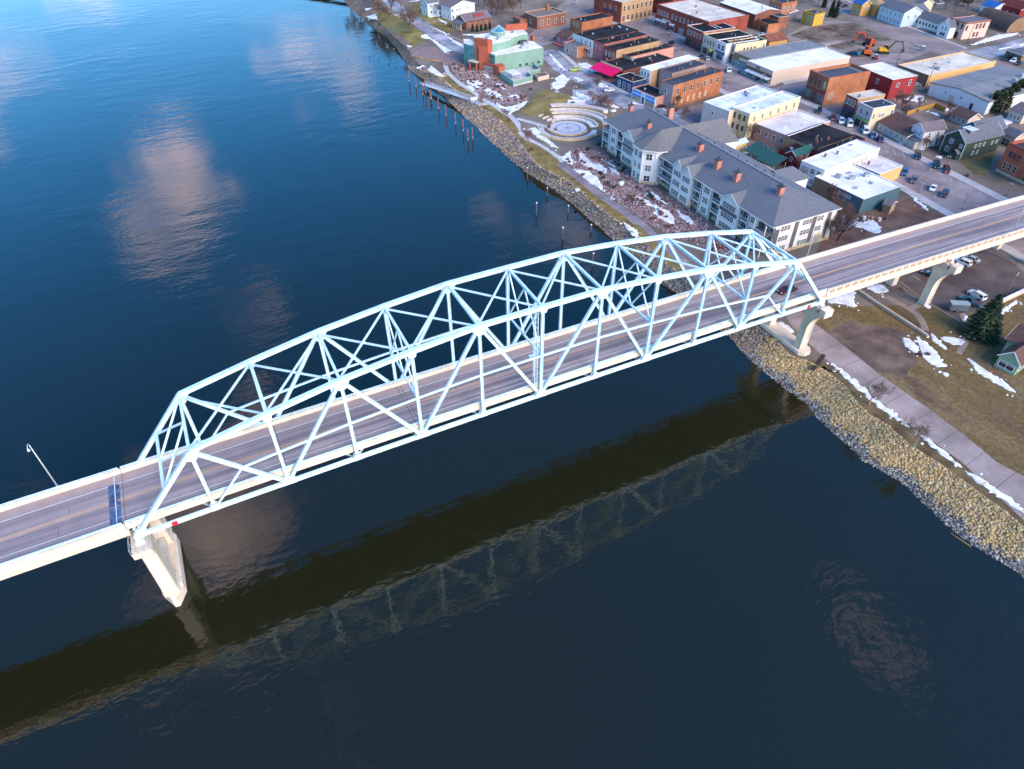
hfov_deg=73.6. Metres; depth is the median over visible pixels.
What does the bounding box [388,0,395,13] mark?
bare tree
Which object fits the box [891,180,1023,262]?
sidewalk
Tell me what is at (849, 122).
parked car
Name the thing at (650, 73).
long building
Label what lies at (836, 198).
bare tree
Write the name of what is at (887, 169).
shop annex
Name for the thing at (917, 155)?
parked car
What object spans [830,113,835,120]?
parked car
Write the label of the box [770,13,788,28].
garage
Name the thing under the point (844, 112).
window
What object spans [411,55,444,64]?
plaza wall
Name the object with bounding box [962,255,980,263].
parked car
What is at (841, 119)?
parked car
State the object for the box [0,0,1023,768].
river water
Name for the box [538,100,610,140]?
amphitheatre
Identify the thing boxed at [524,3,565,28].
office
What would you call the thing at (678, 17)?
brick hall
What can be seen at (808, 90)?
window
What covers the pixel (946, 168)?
parked car
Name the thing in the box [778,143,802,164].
shop
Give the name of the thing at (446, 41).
levee street
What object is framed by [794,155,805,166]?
bare tree
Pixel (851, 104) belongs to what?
red shop
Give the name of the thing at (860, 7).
house
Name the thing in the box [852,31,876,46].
excavator
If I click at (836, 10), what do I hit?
cedar tree
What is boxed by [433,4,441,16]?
porch wing
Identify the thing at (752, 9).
brick building
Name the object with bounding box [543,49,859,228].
levee street
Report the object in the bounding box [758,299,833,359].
bridge pier
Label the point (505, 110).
bare tree
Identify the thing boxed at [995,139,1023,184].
bank
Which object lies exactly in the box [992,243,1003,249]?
bridge pier
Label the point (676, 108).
bare tree
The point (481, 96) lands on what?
bare tree
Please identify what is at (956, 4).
bare tree
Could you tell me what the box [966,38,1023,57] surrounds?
side street
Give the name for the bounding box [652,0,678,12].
brick block
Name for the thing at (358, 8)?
riverbank
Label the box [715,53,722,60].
window
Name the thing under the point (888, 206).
garden shed
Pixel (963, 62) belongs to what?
flat building
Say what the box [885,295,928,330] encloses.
footpath
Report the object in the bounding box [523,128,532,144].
bare tree
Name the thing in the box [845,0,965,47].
sidewalk
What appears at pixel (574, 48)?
stone shop
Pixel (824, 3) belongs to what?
cedar tree
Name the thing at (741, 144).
stair house
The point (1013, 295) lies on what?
lot wall
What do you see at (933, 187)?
parked car
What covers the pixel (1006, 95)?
cedar tree
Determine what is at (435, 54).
plaza
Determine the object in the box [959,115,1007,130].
house
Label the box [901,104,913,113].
bare tree
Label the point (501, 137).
riprap
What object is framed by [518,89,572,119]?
grass mound
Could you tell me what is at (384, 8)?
bare tree
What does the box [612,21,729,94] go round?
sidewalk
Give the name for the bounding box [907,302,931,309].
footpath
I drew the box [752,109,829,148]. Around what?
shop
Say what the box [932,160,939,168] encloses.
parked car
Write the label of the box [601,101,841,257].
apartment building
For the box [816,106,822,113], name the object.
parked car
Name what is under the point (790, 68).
market
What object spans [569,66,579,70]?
parked car
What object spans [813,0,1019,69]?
second street
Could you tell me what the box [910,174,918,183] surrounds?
parked car
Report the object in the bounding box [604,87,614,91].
parked car
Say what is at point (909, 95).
bare tree
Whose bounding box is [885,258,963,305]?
bridge pier
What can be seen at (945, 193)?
parked car
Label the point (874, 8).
house
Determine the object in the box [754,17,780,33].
garage
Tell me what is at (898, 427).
lawn
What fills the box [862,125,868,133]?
parked car
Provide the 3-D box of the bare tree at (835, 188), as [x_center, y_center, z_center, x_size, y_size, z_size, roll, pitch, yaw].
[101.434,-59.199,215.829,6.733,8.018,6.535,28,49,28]
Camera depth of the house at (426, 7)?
395.90 m
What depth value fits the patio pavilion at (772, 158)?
237.72 m
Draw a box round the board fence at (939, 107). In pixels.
[907,103,945,114]
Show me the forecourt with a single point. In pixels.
(584, 92)
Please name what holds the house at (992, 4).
on the ground at (993, 180)
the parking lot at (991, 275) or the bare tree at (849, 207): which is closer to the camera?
the parking lot at (991, 275)
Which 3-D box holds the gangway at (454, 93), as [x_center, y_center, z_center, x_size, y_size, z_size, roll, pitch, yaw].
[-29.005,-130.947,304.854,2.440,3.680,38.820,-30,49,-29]
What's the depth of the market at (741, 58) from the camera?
324.03 m
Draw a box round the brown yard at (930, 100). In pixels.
[893,91,955,114]
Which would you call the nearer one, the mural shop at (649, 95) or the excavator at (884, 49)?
the mural shop at (649, 95)
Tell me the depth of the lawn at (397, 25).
378.86 m
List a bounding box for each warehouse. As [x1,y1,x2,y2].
[700,85,778,126]
[927,66,1023,114]
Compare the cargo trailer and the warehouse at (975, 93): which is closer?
the cargo trailer
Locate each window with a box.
[686,38,691,46]
[693,41,699,49]
[702,47,707,54]
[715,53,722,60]
[760,25,765,32]
[805,87,810,97]
[809,168,814,174]
[811,91,816,100]
[841,108,847,116]
[846,110,852,118]
[854,118,860,126]
[947,95,954,101]
[997,359,1014,371]
[1000,137,1010,146]
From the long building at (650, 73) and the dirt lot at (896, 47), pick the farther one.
the dirt lot at (896, 47)
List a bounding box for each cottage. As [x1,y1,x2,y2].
[553,28,573,46]
[994,342,1023,375]
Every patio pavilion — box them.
[743,141,774,162]
[756,150,786,169]
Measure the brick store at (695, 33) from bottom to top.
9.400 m
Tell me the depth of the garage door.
201.37 m
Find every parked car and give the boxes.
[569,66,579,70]
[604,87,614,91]
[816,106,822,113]
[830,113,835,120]
[838,116,843,123]
[846,118,852,126]
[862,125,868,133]
[869,130,876,138]
[877,134,883,141]
[901,166,908,175]
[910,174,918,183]
[914,151,920,159]
[921,270,931,276]
[929,184,936,191]
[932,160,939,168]
[940,188,949,197]
[942,164,950,173]
[954,257,972,266]
[958,295,983,307]
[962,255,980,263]
[967,289,987,300]
[1002,55,1009,60]
[1009,57,1017,62]
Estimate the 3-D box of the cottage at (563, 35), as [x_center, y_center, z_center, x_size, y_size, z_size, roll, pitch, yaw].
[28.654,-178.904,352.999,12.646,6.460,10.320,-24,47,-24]
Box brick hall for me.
[655,0,748,35]
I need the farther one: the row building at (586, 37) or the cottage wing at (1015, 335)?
the row building at (586, 37)
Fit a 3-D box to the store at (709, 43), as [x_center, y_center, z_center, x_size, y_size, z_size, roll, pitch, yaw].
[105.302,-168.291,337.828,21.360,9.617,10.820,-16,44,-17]
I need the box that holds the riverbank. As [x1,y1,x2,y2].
[344,0,1023,574]
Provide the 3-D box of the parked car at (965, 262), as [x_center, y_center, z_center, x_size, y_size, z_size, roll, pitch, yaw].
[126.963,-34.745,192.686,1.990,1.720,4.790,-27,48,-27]
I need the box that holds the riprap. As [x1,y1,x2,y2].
[407,65,1023,577]
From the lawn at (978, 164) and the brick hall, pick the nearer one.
the lawn at (978, 164)
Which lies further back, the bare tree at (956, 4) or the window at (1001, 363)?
the bare tree at (956, 4)
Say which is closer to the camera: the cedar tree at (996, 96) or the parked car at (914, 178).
the parked car at (914, 178)
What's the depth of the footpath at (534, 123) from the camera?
274.40 m
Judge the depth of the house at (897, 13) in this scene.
374.13 m
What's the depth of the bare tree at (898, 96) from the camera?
284.25 m
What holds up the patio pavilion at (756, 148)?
on the ground at (993, 180)
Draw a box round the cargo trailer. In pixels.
[947,300,971,312]
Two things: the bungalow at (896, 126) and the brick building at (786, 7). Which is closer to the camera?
the bungalow at (896, 126)
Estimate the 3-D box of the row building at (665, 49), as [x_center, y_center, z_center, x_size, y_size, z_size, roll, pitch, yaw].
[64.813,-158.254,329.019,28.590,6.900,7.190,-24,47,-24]
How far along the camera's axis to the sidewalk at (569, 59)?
319.85 m
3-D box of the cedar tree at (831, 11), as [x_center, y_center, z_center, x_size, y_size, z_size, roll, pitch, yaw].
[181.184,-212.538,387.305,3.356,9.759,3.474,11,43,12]
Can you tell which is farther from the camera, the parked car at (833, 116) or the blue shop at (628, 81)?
the blue shop at (628, 81)
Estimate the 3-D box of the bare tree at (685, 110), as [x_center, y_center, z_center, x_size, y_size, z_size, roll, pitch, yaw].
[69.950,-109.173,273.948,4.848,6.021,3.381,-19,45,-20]
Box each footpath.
[516,118,546,127]
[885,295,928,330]
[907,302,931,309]
[956,314,968,354]
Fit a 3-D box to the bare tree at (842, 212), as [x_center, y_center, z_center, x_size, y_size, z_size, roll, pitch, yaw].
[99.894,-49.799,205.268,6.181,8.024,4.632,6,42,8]
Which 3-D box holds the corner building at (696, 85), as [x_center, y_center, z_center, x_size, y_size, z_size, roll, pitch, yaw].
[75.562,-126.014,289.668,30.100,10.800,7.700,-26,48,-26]
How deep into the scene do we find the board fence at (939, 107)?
280.74 m
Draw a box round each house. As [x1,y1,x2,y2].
[420,0,439,15]
[441,0,474,20]
[735,137,748,152]
[800,9,824,25]
[850,0,871,15]
[868,0,884,15]
[876,0,921,26]
[905,119,947,148]
[911,3,929,11]
[914,0,934,11]
[915,9,949,32]
[936,19,957,38]
[939,121,1004,159]
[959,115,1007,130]
[979,0,1004,11]
[1004,47,1023,61]
[1006,101,1023,123]
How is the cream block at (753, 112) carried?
on the ground at (993, 180)
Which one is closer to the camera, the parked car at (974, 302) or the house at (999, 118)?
the parked car at (974, 302)
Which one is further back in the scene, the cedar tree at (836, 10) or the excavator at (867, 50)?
the cedar tree at (836, 10)
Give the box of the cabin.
[949,105,982,124]
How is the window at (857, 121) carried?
in the grey shop at (870, 113)
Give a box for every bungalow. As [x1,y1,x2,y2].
[452,9,490,30]
[876,112,921,144]
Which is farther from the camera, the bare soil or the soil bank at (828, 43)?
the soil bank at (828, 43)
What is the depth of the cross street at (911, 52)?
306.73 m
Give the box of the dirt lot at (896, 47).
[786,20,911,64]
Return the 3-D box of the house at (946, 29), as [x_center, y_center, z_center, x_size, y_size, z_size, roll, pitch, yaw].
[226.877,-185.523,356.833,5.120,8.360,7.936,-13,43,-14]
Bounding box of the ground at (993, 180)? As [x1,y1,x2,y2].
[363,0,1023,517]
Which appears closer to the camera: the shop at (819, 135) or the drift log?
the drift log
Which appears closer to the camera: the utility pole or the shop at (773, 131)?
the utility pole
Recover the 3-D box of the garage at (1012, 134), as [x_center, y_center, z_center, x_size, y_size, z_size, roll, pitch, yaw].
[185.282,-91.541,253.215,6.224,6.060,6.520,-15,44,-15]
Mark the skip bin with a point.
(857, 52)
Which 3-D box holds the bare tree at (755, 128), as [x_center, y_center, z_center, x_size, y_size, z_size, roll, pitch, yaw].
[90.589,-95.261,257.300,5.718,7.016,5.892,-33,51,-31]
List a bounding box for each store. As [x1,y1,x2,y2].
[684,23,735,51]
[701,29,751,58]
[714,35,758,62]
[727,36,766,62]
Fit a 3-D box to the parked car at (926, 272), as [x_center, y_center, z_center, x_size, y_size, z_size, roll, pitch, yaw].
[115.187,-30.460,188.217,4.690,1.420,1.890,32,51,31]
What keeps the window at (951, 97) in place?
in the warehouse at (975, 93)
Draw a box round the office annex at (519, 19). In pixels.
[513,15,527,25]
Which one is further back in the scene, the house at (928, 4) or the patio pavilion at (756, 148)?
the house at (928, 4)
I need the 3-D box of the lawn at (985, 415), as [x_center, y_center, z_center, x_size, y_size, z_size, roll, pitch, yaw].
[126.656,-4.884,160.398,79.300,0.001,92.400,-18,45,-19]
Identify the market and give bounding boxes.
[732,39,827,69]
[744,47,850,84]
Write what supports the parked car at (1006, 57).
on the ground at (993, 180)
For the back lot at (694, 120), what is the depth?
274.80 m
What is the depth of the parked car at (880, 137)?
256.95 m
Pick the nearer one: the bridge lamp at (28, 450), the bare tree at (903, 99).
the bridge lamp at (28, 450)
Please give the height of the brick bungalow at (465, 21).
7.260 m
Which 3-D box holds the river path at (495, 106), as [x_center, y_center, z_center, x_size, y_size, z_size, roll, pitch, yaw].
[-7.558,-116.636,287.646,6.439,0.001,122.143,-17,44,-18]
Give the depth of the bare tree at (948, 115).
268.56 m
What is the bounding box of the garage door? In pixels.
[812,234,820,243]
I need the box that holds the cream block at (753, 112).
[731,90,800,137]
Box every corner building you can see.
[659,66,722,107]
[951,15,991,39]
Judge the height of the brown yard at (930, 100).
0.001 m
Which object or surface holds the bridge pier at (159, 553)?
in the river water
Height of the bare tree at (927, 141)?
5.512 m
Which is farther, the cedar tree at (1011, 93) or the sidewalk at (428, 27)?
the sidewalk at (428, 27)
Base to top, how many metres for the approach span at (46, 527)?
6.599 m
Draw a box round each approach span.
[0,467,130,580]
[789,195,1023,299]
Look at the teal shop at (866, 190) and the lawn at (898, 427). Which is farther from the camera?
the teal shop at (866, 190)
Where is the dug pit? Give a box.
[790,23,891,49]
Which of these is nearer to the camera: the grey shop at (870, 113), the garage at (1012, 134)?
the garage at (1012, 134)
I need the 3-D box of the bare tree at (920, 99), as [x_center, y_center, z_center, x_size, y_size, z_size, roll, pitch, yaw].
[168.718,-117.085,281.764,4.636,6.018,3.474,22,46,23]
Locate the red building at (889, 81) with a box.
[860,62,917,99]
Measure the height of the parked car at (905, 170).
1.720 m
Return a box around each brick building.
[657,60,705,87]
[720,0,781,28]
[769,0,796,14]
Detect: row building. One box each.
[573,23,638,57]
[592,30,647,60]
[603,36,659,60]
[622,43,674,59]
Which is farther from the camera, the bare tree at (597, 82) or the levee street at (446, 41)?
the levee street at (446, 41)
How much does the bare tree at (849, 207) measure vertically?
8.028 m
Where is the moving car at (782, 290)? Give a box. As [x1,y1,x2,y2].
[776,284,797,294]
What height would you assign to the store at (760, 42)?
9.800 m
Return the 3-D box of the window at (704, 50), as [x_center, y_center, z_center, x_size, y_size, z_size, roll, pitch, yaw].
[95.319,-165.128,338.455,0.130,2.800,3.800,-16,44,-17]
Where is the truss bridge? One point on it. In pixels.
(245, 454)
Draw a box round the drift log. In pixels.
[950,533,970,547]
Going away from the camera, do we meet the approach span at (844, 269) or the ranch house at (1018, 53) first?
the approach span at (844, 269)
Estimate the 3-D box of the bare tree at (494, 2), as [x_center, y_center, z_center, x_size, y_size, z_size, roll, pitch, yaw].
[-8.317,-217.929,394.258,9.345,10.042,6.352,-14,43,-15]
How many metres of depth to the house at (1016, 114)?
269.91 m
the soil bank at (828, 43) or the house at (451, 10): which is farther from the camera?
the house at (451, 10)
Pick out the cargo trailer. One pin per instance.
(957, 306)
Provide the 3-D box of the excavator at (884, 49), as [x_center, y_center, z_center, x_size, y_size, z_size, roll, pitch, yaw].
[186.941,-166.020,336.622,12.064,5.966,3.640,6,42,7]
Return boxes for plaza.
[412,47,463,64]
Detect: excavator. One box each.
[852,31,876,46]
[863,38,872,56]
[878,40,904,53]
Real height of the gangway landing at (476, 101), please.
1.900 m
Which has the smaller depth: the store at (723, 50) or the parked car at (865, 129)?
the parked car at (865, 129)
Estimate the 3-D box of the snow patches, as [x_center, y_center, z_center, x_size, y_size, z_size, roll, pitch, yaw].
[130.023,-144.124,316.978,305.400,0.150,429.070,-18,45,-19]
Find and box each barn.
[784,144,813,167]
[1000,0,1023,16]
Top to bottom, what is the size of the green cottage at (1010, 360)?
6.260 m
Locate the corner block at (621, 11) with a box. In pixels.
[593,0,652,22]
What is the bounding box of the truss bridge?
[120,229,826,538]
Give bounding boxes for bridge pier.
[127,517,186,606]
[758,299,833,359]
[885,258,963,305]
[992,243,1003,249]
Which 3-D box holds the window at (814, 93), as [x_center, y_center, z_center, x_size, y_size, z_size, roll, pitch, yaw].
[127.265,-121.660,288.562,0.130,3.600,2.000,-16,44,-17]
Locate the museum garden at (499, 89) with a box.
[450,65,527,104]
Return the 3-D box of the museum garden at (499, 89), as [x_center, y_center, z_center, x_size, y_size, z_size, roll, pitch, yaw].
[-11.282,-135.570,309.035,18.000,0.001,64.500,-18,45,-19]
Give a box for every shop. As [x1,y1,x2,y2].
[563,39,587,57]
[570,12,612,31]
[616,72,646,92]
[631,84,664,107]
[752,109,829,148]
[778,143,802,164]
[782,123,854,148]
[810,134,865,156]
[811,164,900,213]
[840,89,884,120]
[853,98,895,129]
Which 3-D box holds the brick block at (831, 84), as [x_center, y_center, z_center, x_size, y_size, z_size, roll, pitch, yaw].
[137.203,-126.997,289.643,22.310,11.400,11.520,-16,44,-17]
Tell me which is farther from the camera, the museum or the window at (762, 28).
the window at (762, 28)
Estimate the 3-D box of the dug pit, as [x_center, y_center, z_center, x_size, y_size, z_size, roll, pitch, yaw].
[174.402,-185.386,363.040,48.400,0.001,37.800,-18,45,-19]
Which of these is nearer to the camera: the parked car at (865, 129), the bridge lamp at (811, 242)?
the bridge lamp at (811, 242)
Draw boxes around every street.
[381,0,463,53]
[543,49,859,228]
[619,18,1023,253]
[675,46,930,119]
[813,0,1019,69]
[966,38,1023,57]
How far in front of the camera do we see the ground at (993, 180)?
279.17 m
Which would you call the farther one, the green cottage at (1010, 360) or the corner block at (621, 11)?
the corner block at (621, 11)
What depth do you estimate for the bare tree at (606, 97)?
279.84 m
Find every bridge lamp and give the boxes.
[27,444,59,487]
[806,229,819,256]
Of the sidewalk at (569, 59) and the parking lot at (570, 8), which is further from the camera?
the parking lot at (570, 8)
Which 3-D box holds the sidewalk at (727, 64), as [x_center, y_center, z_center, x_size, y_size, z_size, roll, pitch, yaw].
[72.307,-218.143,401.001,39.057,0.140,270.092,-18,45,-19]
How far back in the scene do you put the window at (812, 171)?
227.24 m
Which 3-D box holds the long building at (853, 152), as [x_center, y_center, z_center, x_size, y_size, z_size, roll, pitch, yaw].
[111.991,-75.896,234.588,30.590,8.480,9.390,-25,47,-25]
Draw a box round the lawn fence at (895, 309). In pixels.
[866,290,926,330]
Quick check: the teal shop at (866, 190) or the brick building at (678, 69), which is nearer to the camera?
the teal shop at (866, 190)
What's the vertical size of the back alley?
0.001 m
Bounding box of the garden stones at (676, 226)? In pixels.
[451,64,755,259]
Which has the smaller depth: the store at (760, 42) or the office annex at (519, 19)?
the store at (760, 42)
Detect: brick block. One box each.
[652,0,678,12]
[803,63,870,104]
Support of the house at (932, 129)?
on the ground at (993, 180)
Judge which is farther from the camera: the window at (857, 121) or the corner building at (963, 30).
the corner building at (963, 30)
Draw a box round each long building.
[640,54,698,86]
[799,139,879,186]
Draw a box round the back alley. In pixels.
[528,26,569,45]
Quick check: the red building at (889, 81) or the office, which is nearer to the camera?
the red building at (889, 81)
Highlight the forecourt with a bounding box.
[573,89,597,103]
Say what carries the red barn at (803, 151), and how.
on the ground at (993, 180)
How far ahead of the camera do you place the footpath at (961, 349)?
166.26 m
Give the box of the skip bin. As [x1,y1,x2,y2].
[852,49,863,55]
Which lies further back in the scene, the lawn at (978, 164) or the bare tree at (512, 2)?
the bare tree at (512, 2)
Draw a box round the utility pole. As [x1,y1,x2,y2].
[1004,268,1021,295]
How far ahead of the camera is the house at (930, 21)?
367.91 m
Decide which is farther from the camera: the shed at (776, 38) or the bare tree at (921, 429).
the shed at (776, 38)
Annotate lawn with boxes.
[375,8,424,47]
[409,3,452,33]
[433,73,685,276]
[797,293,1023,475]
[807,360,1023,525]
[958,147,997,175]
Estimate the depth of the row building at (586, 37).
340.98 m
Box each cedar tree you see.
[821,0,826,7]
[827,0,835,16]
[832,0,840,17]
[989,90,1003,112]
[995,89,1009,112]
[1004,87,1015,109]
[1011,82,1020,104]
[1017,79,1023,88]
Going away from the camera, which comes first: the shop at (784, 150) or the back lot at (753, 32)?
the shop at (784, 150)
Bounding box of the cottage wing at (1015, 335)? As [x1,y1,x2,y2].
[1001,323,1023,351]
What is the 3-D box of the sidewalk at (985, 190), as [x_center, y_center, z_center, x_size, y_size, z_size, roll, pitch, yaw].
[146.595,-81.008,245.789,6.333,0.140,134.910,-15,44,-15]
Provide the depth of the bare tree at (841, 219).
197.92 m
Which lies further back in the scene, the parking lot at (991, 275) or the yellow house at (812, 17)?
the yellow house at (812, 17)
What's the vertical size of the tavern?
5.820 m
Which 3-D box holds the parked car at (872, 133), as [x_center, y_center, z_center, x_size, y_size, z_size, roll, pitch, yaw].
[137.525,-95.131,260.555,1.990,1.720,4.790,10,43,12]
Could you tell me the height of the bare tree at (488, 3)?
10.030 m
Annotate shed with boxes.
[759,32,787,45]
[788,9,798,19]
[881,199,896,213]
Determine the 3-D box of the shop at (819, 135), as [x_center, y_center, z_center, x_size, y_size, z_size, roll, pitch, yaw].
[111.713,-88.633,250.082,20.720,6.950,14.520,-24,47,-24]
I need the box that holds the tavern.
[589,53,672,82]
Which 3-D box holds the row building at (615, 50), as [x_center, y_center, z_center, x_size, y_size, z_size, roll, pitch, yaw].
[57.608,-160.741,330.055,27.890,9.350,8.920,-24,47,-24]
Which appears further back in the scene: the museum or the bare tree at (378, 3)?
the bare tree at (378, 3)
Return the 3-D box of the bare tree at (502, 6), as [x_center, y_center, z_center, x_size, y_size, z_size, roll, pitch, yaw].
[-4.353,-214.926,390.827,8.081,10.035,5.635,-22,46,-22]
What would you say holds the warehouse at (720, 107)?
on the ground at (993, 180)
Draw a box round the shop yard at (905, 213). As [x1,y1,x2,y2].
[817,198,944,252]
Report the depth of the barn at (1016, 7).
384.31 m
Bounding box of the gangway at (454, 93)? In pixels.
[420,81,475,100]
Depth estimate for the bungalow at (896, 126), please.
259.10 m
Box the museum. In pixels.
[463,23,548,86]
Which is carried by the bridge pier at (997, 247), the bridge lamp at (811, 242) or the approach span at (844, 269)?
the approach span at (844, 269)
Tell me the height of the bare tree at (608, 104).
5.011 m
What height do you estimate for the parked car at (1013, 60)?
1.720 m
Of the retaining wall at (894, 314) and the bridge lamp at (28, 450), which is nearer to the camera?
the bridge lamp at (28, 450)
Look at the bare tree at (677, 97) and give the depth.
282.01 m
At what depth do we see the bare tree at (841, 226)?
198.27 m
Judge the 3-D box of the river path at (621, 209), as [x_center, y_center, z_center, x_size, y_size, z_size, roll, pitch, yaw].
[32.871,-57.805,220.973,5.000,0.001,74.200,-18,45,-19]
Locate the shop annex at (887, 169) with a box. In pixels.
[856,155,902,180]
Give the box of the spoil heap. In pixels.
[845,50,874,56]
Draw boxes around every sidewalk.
[372,5,462,41]
[557,50,678,116]
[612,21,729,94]
[647,16,775,86]
[800,98,1007,200]
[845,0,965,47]
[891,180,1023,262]
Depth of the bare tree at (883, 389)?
146.51 m
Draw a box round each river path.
[443,65,563,161]
[556,162,684,259]
[676,259,1023,519]
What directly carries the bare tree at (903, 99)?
on the ground at (993, 180)
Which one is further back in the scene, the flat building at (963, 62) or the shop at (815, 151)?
the flat building at (963, 62)
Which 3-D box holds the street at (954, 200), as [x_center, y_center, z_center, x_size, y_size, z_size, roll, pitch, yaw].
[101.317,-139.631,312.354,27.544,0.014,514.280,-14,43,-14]
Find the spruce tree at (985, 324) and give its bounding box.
[957,294,1004,345]
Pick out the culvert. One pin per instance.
(818, 362)
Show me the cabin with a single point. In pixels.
(964, 115)
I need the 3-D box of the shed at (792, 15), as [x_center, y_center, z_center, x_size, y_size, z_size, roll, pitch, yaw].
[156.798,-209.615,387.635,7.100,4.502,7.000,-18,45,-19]
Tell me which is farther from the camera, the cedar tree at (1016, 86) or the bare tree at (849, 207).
the cedar tree at (1016, 86)
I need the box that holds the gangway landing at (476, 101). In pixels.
[470,97,487,104]
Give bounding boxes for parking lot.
[532,0,593,42]
[900,249,1023,320]
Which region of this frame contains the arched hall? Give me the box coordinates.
[977,7,1023,32]
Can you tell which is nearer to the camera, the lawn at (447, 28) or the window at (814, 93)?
the window at (814, 93)
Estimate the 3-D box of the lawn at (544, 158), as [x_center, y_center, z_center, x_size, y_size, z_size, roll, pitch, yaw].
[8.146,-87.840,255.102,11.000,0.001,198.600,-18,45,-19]
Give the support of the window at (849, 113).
in the red shop at (851, 104)
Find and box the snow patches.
[365,0,1023,512]
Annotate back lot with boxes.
[683,117,700,123]
[746,27,770,36]
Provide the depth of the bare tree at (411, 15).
365.08 m
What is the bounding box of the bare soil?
[827,321,920,376]
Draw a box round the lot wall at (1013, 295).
[1003,289,1023,302]
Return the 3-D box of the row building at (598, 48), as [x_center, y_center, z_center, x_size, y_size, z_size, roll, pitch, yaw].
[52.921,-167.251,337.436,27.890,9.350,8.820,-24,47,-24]
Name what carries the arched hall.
on the ground at (993, 180)
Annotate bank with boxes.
[819,40,845,45]
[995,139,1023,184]
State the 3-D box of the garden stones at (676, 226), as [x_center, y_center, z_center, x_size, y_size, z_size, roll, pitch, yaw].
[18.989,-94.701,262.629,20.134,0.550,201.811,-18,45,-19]
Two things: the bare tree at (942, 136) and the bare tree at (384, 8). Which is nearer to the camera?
the bare tree at (942, 136)
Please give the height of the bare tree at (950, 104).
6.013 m
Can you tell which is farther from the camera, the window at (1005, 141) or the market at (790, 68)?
the market at (790, 68)
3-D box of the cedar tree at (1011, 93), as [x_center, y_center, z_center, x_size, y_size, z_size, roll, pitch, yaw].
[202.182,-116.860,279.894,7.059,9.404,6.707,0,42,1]
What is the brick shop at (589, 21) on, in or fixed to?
on the ground at (993, 180)
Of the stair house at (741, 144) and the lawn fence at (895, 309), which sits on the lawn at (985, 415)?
the lawn fence at (895, 309)
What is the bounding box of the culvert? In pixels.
[810,354,825,370]
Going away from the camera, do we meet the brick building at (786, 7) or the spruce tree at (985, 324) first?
the spruce tree at (985, 324)
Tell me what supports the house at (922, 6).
on the ground at (993, 180)
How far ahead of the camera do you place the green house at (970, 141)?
244.72 m
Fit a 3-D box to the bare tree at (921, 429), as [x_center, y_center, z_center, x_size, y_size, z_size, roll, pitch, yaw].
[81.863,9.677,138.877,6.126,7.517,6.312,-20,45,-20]
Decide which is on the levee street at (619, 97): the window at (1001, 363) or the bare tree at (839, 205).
the bare tree at (839, 205)
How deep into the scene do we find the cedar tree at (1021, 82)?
284.02 m
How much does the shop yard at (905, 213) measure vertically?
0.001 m
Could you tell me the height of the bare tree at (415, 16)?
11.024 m
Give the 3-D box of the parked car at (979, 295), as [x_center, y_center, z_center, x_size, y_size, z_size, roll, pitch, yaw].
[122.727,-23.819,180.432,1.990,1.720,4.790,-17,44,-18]
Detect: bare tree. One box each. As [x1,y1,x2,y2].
[372,0,381,11]
[378,3,389,22]
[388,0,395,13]
[396,6,417,32]
[407,8,421,28]
[477,92,484,100]
[484,0,495,13]
[490,0,503,15]
[498,0,508,14]
[500,109,510,117]
[505,0,518,14]
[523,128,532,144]
[593,76,601,90]
[599,92,609,107]
[604,100,613,108]
[670,101,679,113]
[672,95,682,105]
[681,104,690,119]
[746,124,759,140]
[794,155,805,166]
[826,184,846,200]
[826,219,849,243]
[830,210,863,240]
[831,191,846,204]
[836,201,854,211]
[836,206,855,229]
[842,201,855,219]
[863,378,895,404]
[894,89,903,103]
[899,94,907,108]
[900,92,915,106]
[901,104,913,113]
[902,416,931,447]
[917,93,928,105]
[923,135,934,149]
[936,132,944,146]
[944,108,956,122]
[946,100,956,112]
[953,0,963,10]
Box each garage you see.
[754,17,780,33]
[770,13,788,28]
[1000,126,1023,146]
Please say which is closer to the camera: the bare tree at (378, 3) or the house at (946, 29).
the house at (946, 29)
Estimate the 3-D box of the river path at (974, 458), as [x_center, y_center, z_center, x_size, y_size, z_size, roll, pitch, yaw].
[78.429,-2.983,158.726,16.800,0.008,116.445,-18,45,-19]
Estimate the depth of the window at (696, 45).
344.13 m
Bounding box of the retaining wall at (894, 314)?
[855,289,928,337]
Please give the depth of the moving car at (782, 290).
153.32 m
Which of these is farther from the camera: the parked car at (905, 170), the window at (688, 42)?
the window at (688, 42)
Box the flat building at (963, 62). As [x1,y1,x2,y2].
[897,51,995,86]
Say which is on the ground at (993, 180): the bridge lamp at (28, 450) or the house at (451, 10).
the house at (451, 10)

